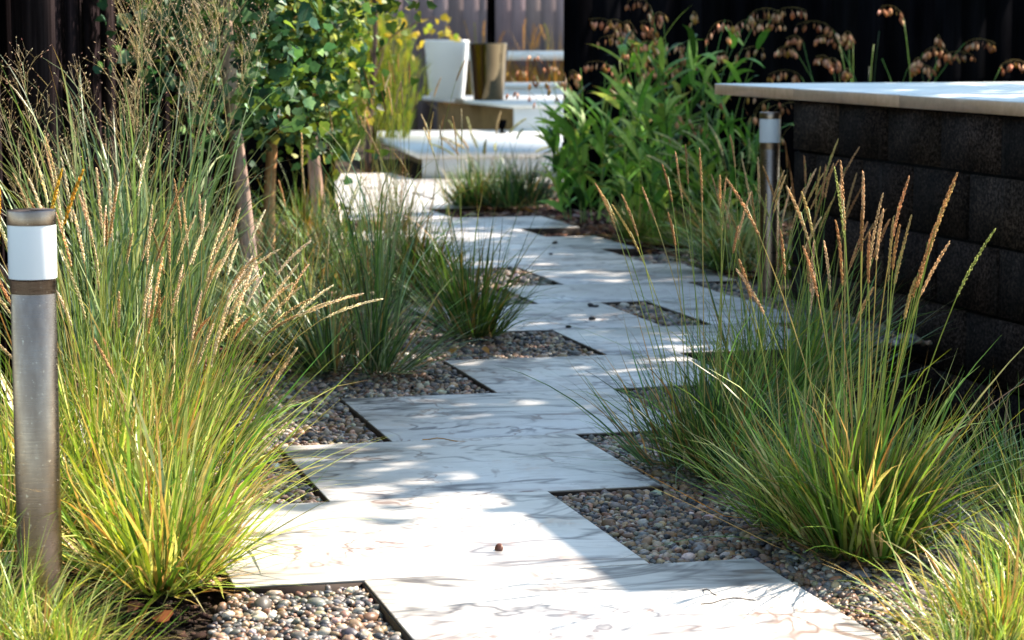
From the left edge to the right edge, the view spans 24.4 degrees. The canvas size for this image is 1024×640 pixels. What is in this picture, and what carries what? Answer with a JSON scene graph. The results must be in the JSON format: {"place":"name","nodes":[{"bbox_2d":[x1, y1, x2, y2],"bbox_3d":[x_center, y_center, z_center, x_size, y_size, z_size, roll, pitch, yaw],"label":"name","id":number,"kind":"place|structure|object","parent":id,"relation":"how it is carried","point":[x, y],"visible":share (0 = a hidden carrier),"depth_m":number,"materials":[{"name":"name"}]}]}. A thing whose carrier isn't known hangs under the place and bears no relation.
{"place":"outdoors","nodes":[
{"label":"outdoors","id":0,"kind":"place"},
{"bbox_2d":[1,130,1023,639],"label":"ground","id":1,"kind":"structure","parent":0,"point":[217,596],"depth_m":7.18,"materials":[{"name":"soil"}]},
{"bbox_2d":[0,509,166,639],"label":"grass clump","id":2,"kind":"object","parent":1,"relation":"on","point":[22,596],"visible":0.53,"depth_m":3.56,"materials":[{"name":"green plant"}]},
{"bbox_2d":[0,169,201,579],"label":"grass clump","id":3,"kind":"object","parent":1,"relation":"on","point":[8,503],"visible":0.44,"depth_m":4.02,"materials":[{"name":"green plant"}]},
{"bbox_2d":[0,536,211,639],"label":"grass clump","id":4,"kind":"object","parent":1,"relation":"on","point":[67,632],"visible":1,"depth_m":3.45,"materials":[{"name":"green plant"}]},
{"bbox_2d":[0,0,239,418],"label":"board fence","id":5,"kind":"object","parent":1,"relation":"on","point":[66,30],"visible":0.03,"depth_m":6.77,"materials":[{"name":"black wood"}]},
{"bbox_2d":[175,6,354,172],"bbox_3d":[-1.363,-1.344,8.878,1.449,2.454,1.316,-2,7,-16],"label":"garden tree","id":6,"kind":"object","parent":1,"relation":"on","point":[251,163],"visible":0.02,"depth_m":8.80,"materials":[{"name":"green plant"}]},
{"bbox_2d":[210,15,334,221],"bbox_3d":[-2.850,-1.554,11.450,4.000,2.252,0.142,-2,7,-14],"label":"board fence","id":7,"kind":"object","parent":1,"relation":"on","point":[250,144],"visible":0.02,"depth_m":11.91,"materials":[{"name":"black wood"}]},
{"bbox_2d":[168,0,437,294],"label":"garden tree","id":8,"kind":"object","parent":1,"relation":"on","point":[312,44],"visible":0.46,"depth_m":8.35,"materials":[{"name":"green plant"}]},
{"bbox_2d":[215,159,405,266],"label":"grass clump","id":9,"kind":"object","parent":1,"relation":"on","point":[307,219],"visible":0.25,"depth_m":9.19,"materials":[{"name":"green plant"}]},
{"bbox_2d":[335,114,366,163],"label":"feathery shrub","id":10,"kind":"object","parent":1,"relation":"on","point":[349,147],"visible":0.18,"depth_m":16.00,"materials":[{"name":"green plant"}]},
{"bbox_2d":[334,0,401,105],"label":"feathery shrub","id":11,"kind":"object","parent":1,"relation":"on","point":[379,26],"visible":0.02,"depth_m":18.39,"materials":[{"name":"green plant"}]},
{"bbox_2d":[334,0,432,163],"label":"feathery shrub","id":12,"kind":"object","parent":1,"relation":"on","point":[393,87],"visible":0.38,"depth_m":17.02,"materials":[{"name":"green plant"}]},
{"bbox_2d":[0,185,794,639],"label":"bark mulch","id":13,"kind":"object","parent":1,"relation":"on","point":[592,225],"visible":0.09,"depth_m":9.77,"materials":[{"name":"brown wood"}]},
{"bbox_2d":[6,208,76,637],"bbox_3d":[-0.735,0.161,3.660,0.110,0.666,0.110,0,7,0],"label":"bollard light","id":14,"kind":"object","parent":13,"relation":"on","point":[32,254],"visible":0.84,"depth_m":3.63,"materials":[{"name":"metal"}]},
{"bbox_2d":[127,600,144,612],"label":"fallen leaf","id":15,"kind":"object","parent":13,"relation":"on","point":[132,607],"visible":0.92,"depth_m":3.70,"materials":[{"name":"brown plant"}]},
{"bbox_2d":[152,610,172,621],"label":"fallen leaf","id":16,"kind":"object","parent":13,"relation":"on","point":[163,616],"visible":0.96,"depth_m":3.65,"materials":[{"name":"brown plant"}]},
{"bbox_2d":[93,0,371,342],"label":"garden tree","id":17,"kind":"object","parent":13,"relation":"on","point":[281,74],"visible":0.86,"depth_m":7.00,"materials":[{"name":"green plant"}]},
{"bbox_2d":[128,170,403,316],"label":"grass clump","id":18,"kind":"object","parent":13,"relation":"on","point":[259,249],"visible":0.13,"depth_m":7.64,"materials":[{"name":"green plant"}]},
{"bbox_2d":[240,0,391,226],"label":"garden tree","id":19,"kind":"object","parent":13,"relation":"on","point":[315,162],"visible":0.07,"depth_m":10.15,"materials":[{"name":"green plant"}]},
{"bbox_2d":[326,55,444,240],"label":"grass clump","id":20,"kind":"object","parent":13,"relation":"on","point":[393,208],"visible":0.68,"depth_m":10.34,"materials":[{"name":"green plant"}]},
{"bbox_2d":[426,111,561,207],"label":"grass clump","id":21,"kind":"object","parent":13,"relation":"on","point":[467,202],"visible":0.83,"depth_m":12.46,"materials":[{"name":"green plant"}]},
{"bbox_2d":[433,155,557,201],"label":"grass clump","id":22,"kind":"object","parent":13,"relation":"on","point":[510,174],"visible":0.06,"depth_m":12.94,"materials":[{"name":"green plant"}]},
{"bbox_2d":[445,136,562,208],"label":"grass clump","id":23,"kind":"object","parent":13,"relation":"on","point":[509,198],"visible":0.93,"depth_m":12.44,"materials":[{"name":"green plant"}]},
{"bbox_2d":[505,53,679,221],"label":"sea oats","id":24,"kind":"object","parent":13,"relation":"on","point":[576,176],"visible":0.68,"depth_m":11.44,"materials":[{"name":"green plant"}]},
{"bbox_2d":[584,172,696,240],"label":"grass clump","id":25,"kind":"object","parent":13,"relation":"on","point":[624,231],"visible":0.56,"depth_m":10.47,"materials":[{"name":"green plant"}]},
{"bbox_2d":[584,20,700,222],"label":"sea oats","id":26,"kind":"object","parent":13,"relation":"on","point":[631,165],"visible":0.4,"depth_m":10.91,"materials":[{"name":"green plant"}]},
{"bbox_2d":[629,192,758,248],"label":"grass clump","id":27,"kind":"object","parent":13,"relation":"on","point":[665,238],"visible":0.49,"depth_m":10.21,"materials":[{"name":"green plant"}]},
{"bbox_2d":[665,95,793,239],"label":"sea oats","id":28,"kind":"object","parent":13,"relation":"on","point":[726,160],"visible":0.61,"depth_m":10.19,"materials":[{"name":"green plant"}]},
{"bbox_2d":[349,0,460,170],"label":"garden tree","id":29,"kind":"object","parent":1,"relation":"on","point":[444,17],"visible":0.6,"depth_m":16.50,"materials":[{"name":"yellow plant"}]},
{"bbox_2d":[340,0,486,130],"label":"board fence","id":30,"kind":"object","parent":1,"relation":"on","point":[468,12],"visible":0.07,"depth_m":23.68,"materials":[{"name":"grey wood"}]},
{"bbox_2d":[376,130,562,179],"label":"terrace","id":31,"kind":"structure","parent":1,"relation":"on","point":[412,143],"depth_m":15.45,"materials":[{"name":"white concrete"}]},
{"bbox_2d":[498,120,506,132],"bbox_3d":[-0.075,-1.459,17.854,0.070,0.100,0.070,0,7,0],"label":"spot lamp","id":32,"kind":"object","parent":31,"relation":"on","point":[502,125],"visible":0.96,"depth_m":17.83,"materials":[{"name":"black metal"}]},
{"bbox_2d":[421,20,522,115],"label":"grass clump","id":33,"kind":"object","parent":1,"relation":"on","point":[470,93],"visible":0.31,"depth_m":23.27,"materials":[{"name":"green plant"}]},
{"bbox_2d":[487,0,494,42],"bbox_3d":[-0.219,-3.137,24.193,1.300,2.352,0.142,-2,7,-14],"label":"post","id":34,"kind":"object","parent":1,"relation":"on","point":[490,21],"visible":0.02,"depth_m":24.14,"materials":[{"name":"black metal"}]},
{"bbox_2d":[422,95,562,130],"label":"bench block","id":35,"kind":"structure","parent":1,"relation":"on","point":[481,115],"depth_m":19.12,"materials":[{"name":"white concrete"}]},
{"bbox_2d":[424,40,468,98],"bbox_3d":[-0.535,-2.057,19.444,0.372,0.482,0.372,0,7,0],"label":"white planter","id":36,"kind":"object","parent":35,"relation":"on","point":[446,57],"visible":0.94,"depth_m":19.29,"materials":[{"name":"white ceramic"}]},
{"bbox_2d":[469,43,507,100],"bbox_3d":[-0.190,-2.003,19.098,0.320,0.458,0.320,0,7,0],"label":"metal planter","id":37,"kind":"object","parent":35,"relation":"on","point":[488,61],"visible":1,"depth_m":18.98,"materials":[{"name":"brown metal"}]},
{"bbox_2d":[468,51,562,59],"bbox_3d":[1.817,-2.311,23.629,5.000,0.745,0.450,-2,7,-14],"label":"wall bench","id":38,"kind":"object","parent":1,"relation":"on","point":[547,55],"depth_m":22.95,"materials":[{"name":"white concrete"}]},
{"bbox_2d":[471,18,562,95],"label":"grass clump","id":39,"kind":"object","parent":1,"relation":"on","point":[530,78],"visible":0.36,"depth_m":23.05,"materials":[{"name":"plant"}]},
{"bbox_2d":[495,0,563,81],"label":"board fence","id":40,"kind":"object","parent":1,"relation":"on","point":[511,15],"visible":0.05,"depth_m":23.89,"materials":[{"name":"wood"}]},
{"bbox_2d":[504,82,562,94],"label":"bench block","id":41,"kind":"structure","parent":1,"relation":"on","point":[518,87],"depth_m":21.21,"materials":[{"name":"white concrete"}]},
{"bbox_2d":[504,24,563,82],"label":"grass clump","id":42,"kind":"object","parent":1,"relation":"on","point":[553,76],"visible":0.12,"depth_m":23.29,"materials":[{"name":"brown plant"}]},
{"bbox_2d":[584,0,806,240],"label":"sea oats","id":43,"kind":"object","parent":1,"relation":"on","point":[645,102],"visible":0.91,"depth_m":10.25,"materials":[{"name":"green plant"}]},
{"bbox_2d":[617,123,791,275],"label":"grass clump","id":44,"kind":"object","parent":1,"relation":"on","point":[747,241],"visible":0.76,"depth_m":9.03,"materials":[{"name":"green plant"}]},
{"bbox_2d":[722,142,795,280],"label":"grass clump","id":45,"kind":"object","parent":1,"relation":"on","point":[789,274],"visible":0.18,"depth_m":8.72,"materials":[{"name":"green plant"}]},
{"bbox_2d":[562,0,1023,212],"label":"board fence","id":46,"kind":"object","parent":1,"relation":"on","point":[954,25],"visible":0.34,"depth_m":12.71,"materials":[{"name":"black wood"}]},
{"bbox_2d":[767,31,995,125],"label":"sea oats","id":47,"kind":"object","parent":1,"relation":"on","point":[847,41],"visible":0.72,"depth_m":10.75,"materials":[{"name":"brown plant"}]},
{"bbox_2d":[791,101,1023,482],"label":"block wall","id":48,"kind":"structure","parent":1,"relation":"on","point":[930,153],"depth_m":7.07,"materials":[{"name":"black concrete"}]},
{"bbox_2d":[715,82,1023,116],"bbox_3d":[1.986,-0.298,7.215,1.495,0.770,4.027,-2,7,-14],"label":"counter top","id":49,"kind":"object","parent":48,"relation":"on","point":[1001,98],"visible":1,"depth_m":7.75,"materials":[{"name":"stone"}]},
{"bbox_2d":[795,5,1023,82],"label":"sea oats","id":50,"kind":"object","parent":1,"relation":"on","point":[940,43],"visible":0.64,"depth_m":10.85,"materials":[{"name":"brown plant"}]},
{"bbox_2d":[217,173,882,639],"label":"path","id":51,"kind":"structure","parent":0,"point":[417,557],"depth_m":4.65,"materials":[{"name":"stone"}]},
{"bbox_2d":[422,438,458,441],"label":"dry stalk","id":52,"kind":"object","parent":51,"relation":"on","point":[440,438],"visible":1,"depth_m":5.29,"materials":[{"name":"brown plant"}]},
{"bbox_2d":[495,543,502,550],"bbox_3d":[-0.023,0.401,4.166,0.016,0.015,0.019,0,7,0],"label":"loose stone","id":53,"kind":"object","parent":51,"relation":"on","point":[498,546],"visible":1,"depth_m":4.16,"materials":[{"name":"brown stone"}]},
{"bbox_2d":[701,597,765,604],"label":"dry stalk","id":54,"kind":"object","parent":51,"relation":"on","point":[729,598],"visible":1,"depth_m":3.78,"materials":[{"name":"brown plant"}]},
{"bbox_2d":[160,254,1023,639],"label":"pebble gravel","id":55,"kind":"structure","parent":0,"point":[342,614],"depth_m":4.54,"materials":[{"name":"grey gravel"}]},
{"bbox_2d":[0,37,208,436],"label":"switchgrass","id":56,"kind":"object","parent":55,"relation":"on","point":[110,278],"visible":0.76,"depth_m":5.14,"materials":[{"name":"green plant"}]},
{"bbox_2d":[0,137,274,482],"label":"grass clump","id":57,"kind":"object","parent":55,"relation":"on","point":[66,249],"visible":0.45,"depth_m":4.68,"materials":[{"name":"green plant"}]},
{"bbox_2d":[0,0,299,404],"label":"switchgrass","id":58,"kind":"object","parent":55,"relation":"on","point":[144,204],"visible":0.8,"depth_m":5.48,"materials":[{"name":"green plant"}]},
{"bbox_2d":[64,3,283,377],"bbox_3d":[-0.887,-0.330,6.104,0.638,0.990,0.706,-2,7,-12],"label":"switchgrass","id":59,"kind":"object","parent":55,"relation":"on","point":[207,236],"visible":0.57,"depth_m":6.11,"materials":[{"name":"green plant"}]},
{"bbox_2d":[11,179,350,450],"bbox_3d":[-0.727,-0.011,5.140,0.826,0.586,0.699,1,7,11],"label":"grass clump","id":60,"kind":"object","parent":55,"relation":"on","point":[202,219],"visible":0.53,"depth_m":5.14,"materials":[{"name":"green plant"}]},
{"bbox_2d":[0,157,386,554],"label":"grass clump","id":61,"kind":"object","parent":55,"relation":"on","point":[163,430],"visible":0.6,"depth_m":4.22,"materials":[{"name":"green plant"}]},
{"bbox_2d":[0,250,388,621],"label":"grass clump","id":62,"kind":"object","parent":55,"relation":"on","point":[181,550],"visible":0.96,"depth_m":3.88,"materials":[{"name":"green plant"}]},
{"bbox_2d":[10,222,382,497],"bbox_3d":[-0.611,0.085,4.513,0.717,0.547,0.883,0,7,0],"label":"grass clump","id":63,"kind":"object","parent":55,"relation":"on","point":[218,265],"visible":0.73,"depth_m":4.50,"materials":[{"name":"green plant"}]},
{"bbox_2d":[153,133,434,362],"bbox_3d":[-0.662,-0.221,6.730,0.910,0.624,0.988,0,7,0],"label":"grass clump","id":64,"kind":"object","parent":55,"relation":"on","point":[272,287],"visible":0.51,"depth_m":6.65,"materials":[{"name":"green plant"}]},
{"bbox_2d":[217,76,501,294],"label":"grass clump","id":65,"kind":"object","parent":55,"relation":"on","point":[340,221],"visible":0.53,"depth_m":8.33,"materials":[{"name":"green plant"}]},
{"bbox_2d":[206,215,544,389],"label":"grass clump","id":66,"kind":"object","parent":55,"relation":"on","point":[335,347],"visible":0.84,"depth_m":6.31,"materials":[{"name":"green plant"}]},
{"bbox_2d":[293,125,501,374],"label":"switchgrass","id":67,"kind":"object","parent":55,"relation":"on","point":[389,257],"visible":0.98,"depth_m":6.27,"materials":[{"name":"green plant"}]},
{"bbox_2d":[338,50,496,297],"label":"grass clump","id":68,"kind":"object","parent":55,"relation":"on","point":[427,242],"visible":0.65,"depth_m":8.15,"materials":[{"name":"green plant"}]},
{"bbox_2d":[349,109,584,342],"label":"grass clump","id":69,"kind":"object","parent":55,"relation":"on","point":[484,310],"visible":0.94,"depth_m":7.06,"materials":[{"name":"green plant"}]},
{"bbox_2d":[482,346,489,352],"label":"fallen leaf","id":70,"kind":"object","parent":55,"relation":"on","point":[484,348],"visible":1,"depth_m":6.86,"materials":[{"name":"brown plant"}]},
{"bbox_2d":[495,144,866,490],"bbox_3d":[0.389,-0.019,4.854,0.739,0.672,0.918,-3,7,-24],"label":"grass clump","id":71,"kind":"object","parent":55,"relation":"on","point":[711,399],"visible":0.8,"depth_m":4.89,"materials":[{"name":"green plant"}]},
{"bbox_2d":[561,134,946,436],"bbox_3d":[0.601,-0.080,5.349,0.878,0.674,0.719,-3,8,-24],"label":"grass clump","id":72,"kind":"object","parent":55,"relation":"on","point":[797,357],"visible":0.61,"depth_m":5.38,"materials":[{"name":"green plant"}]},
{"bbox_2d":[756,112,782,297],"bbox_3d":[0.896,-0.391,8.252,0.110,0.666,0.110,0,7,0],"label":"bollard light","id":73,"kind":"object","parent":55,"relation":"on","point":[770,133],"visible":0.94,"depth_m":8.22,"materials":[{"name":"metal"}]},
{"bbox_2d":[613,219,991,562],"bbox_3d":[0.526,0.109,4.238,0.716,0.565,0.760,0,7,0],"label":"grass clump","id":74,"kind":"object","parent":55,"relation":"on","point":[740,480],"visible":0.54,"depth_m":4.31,"materials":[{"name":"green plant"}]},
{"bbox_2d":[696,156,962,398],"bbox_3d":[0.777,-0.107,5.886,0.683,0.599,0.848,1,7,11],"label":"grass clump","id":75,"kind":"object","parent":55,"relation":"on","point":[834,282],"visible":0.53,"depth_m":5.91,"materials":[{"name":"green plant"}]},
{"bbox_2d":[641,160,1023,569],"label":"grass clump","id":76,"kind":"object","parent":55,"relation":"on","point":[850,522],"visible":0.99,"depth_m":4.06,"materials":[{"name":"green plant"}]},
{"bbox_2d":[815,458,1023,639],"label":"grass clump","id":77,"kind":"object","parent":55,"relation":"on","point":[1002,600],"visible":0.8,"depth_m":3.56,"materials":[{"name":"green plant"}]},
{"bbox_2d":[835,561,1023,639],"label":"grass clump","id":78,"kind":"object","parent":55,"relation":"on","point":[940,634],"visible":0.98,"depth_m":3.38,"materials":[{"name":"green plant"}]},
{"bbox_2d":[875,361,1023,517],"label":"grass clump","id":79,"kind":"object","parent":55,"relation":"on","point":[1002,471],"visible":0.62,"depth_m":4.60,"materials":[{"name":"green plant"}]},
{"bbox_2d":[922,433,1023,589],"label":"grass clump","id":80,"kind":"object","parent":55,"relation":"on","point":[993,538],"visible":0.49,"depth_m":4.00,"materials":[{"name":"green plant"}]}
]}

